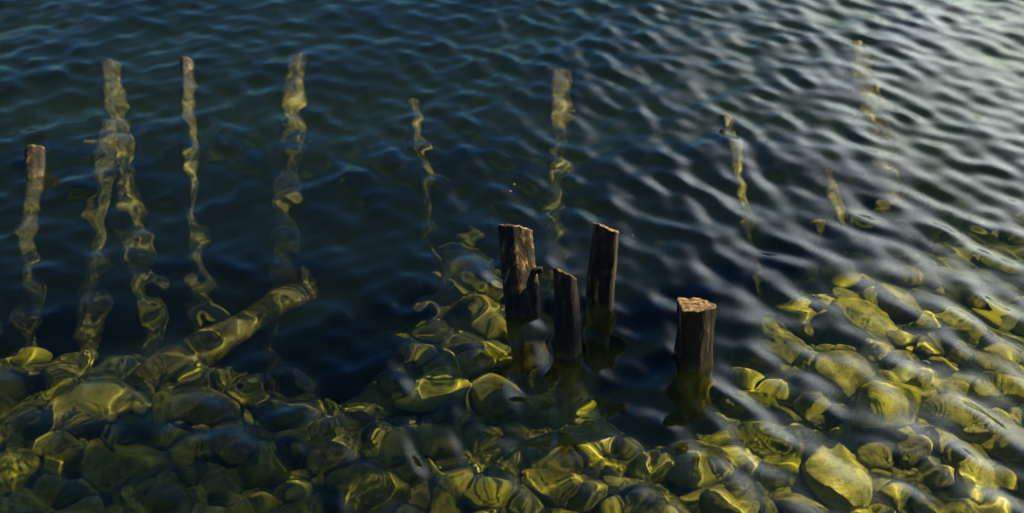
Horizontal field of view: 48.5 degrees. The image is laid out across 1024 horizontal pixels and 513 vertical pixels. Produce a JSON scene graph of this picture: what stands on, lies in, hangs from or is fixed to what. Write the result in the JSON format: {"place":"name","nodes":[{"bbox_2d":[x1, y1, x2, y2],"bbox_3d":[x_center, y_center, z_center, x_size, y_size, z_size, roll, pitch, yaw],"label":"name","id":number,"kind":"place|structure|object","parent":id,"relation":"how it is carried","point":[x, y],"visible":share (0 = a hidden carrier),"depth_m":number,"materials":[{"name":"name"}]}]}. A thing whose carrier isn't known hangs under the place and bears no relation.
{"place":"outdoors","nodes":[
{"label":"outdoors","id":0,"kind":"place"},
{"bbox_2d":[0,0,1023,512],"bbox_3d":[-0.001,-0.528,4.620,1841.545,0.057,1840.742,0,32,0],"label":"water","id":1,"kind":"structure","parent":0,"point":[250,258],"depth_m":3.79,"materials":[{"name":"blue liquid"}]},
{"bbox_2d":[25,145,44,178],"bbox_3d":[-1.687,0.259,4.079,0.090,0.924,1.205,-7,33,-11],"label":"wooden stake","id":2,"kind":"object","parent":1,"relation":"in","point":[34,161],"visible":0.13,"depth_m":4.28,"materials":[{"name":"brown wood"}]},
{"bbox_2d":[180,56,192,75],"bbox_3d":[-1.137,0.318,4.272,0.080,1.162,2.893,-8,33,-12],"label":"wooden stake","id":3,"kind":"object","parent":1,"relation":"in","point":[186,64],"visible":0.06,"depth_m":5.11,"materials":[{"name":"brown wood"}]},
{"bbox_2d":[719,113,732,126],"bbox_3d":[0.878,0.023,4.330,0.075,0.671,1.297,0,32,0],"label":"wooden stake","id":4,"kind":"object","parent":1,"relation":"in","point":[725,119],"visible":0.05,"depth_m":4.67,"materials":[{"name":"brown wood"}]},
{"bbox_2d":[851,41,861,44],"bbox_3d":[1.540,-0.449,4.963,0.172,0.501,1.480,3,32,5],"label":"wooden stake","id":5,"kind":"object","parent":1,"relation":"in","point":[858,42],"visible":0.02,"depth_m":5.41,"materials":[{"name":"brown wood"}]},
{"bbox_3d":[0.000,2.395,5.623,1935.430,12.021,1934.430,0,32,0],"label":"lake bed","id":6,"kind":"structure","parent":0,"visible":0},
{"bbox_2d":[498,224,542,318],"bbox_3d":[0.057,0.382,3.550,0.132,0.962,0.432,-8,33,-13],"label":"wooden stake","id":7,"kind":"object","parent":6,"relation":"on","point":[521,271],"visible":0.39,"depth_m":3.44,"materials":[{"name":"brown wood"}]},
{"bbox_2d":[553,267,581,359],"bbox_3d":[0.170,0.469,3.412,0.091,0.906,0.305,-4,32,-6],"label":"wooden stake","id":8,"kind":"object","parent":6,"relation":"on","point":[567,335],"visible":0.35,"depth_m":3.30,"materials":[{"name":"brown wood"}]},
{"bbox_2d":[586,222,618,313],"bbox_3d":[0.268,0.367,3.639,0.104,1.048,0.232,8,33,13],"label":"wooden stake","id":9,"kind":"object","parent":6,"relation":"on","point":[601,276],"visible":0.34,"depth_m":3.46,"materials":[{"name":"brown wood"}]},
{"bbox_2d":[674,297,715,370],"bbox_3d":[0.555,0.459,3.406,0.207,0.823,0.113,-8,33,-13],"label":"wooden stake","id":10,"kind":"object","parent":6,"relation":"on","point":[695,323],"visible":0.33,"depth_m":3.19,"materials":[{"name":"brown wood"}]}
]}

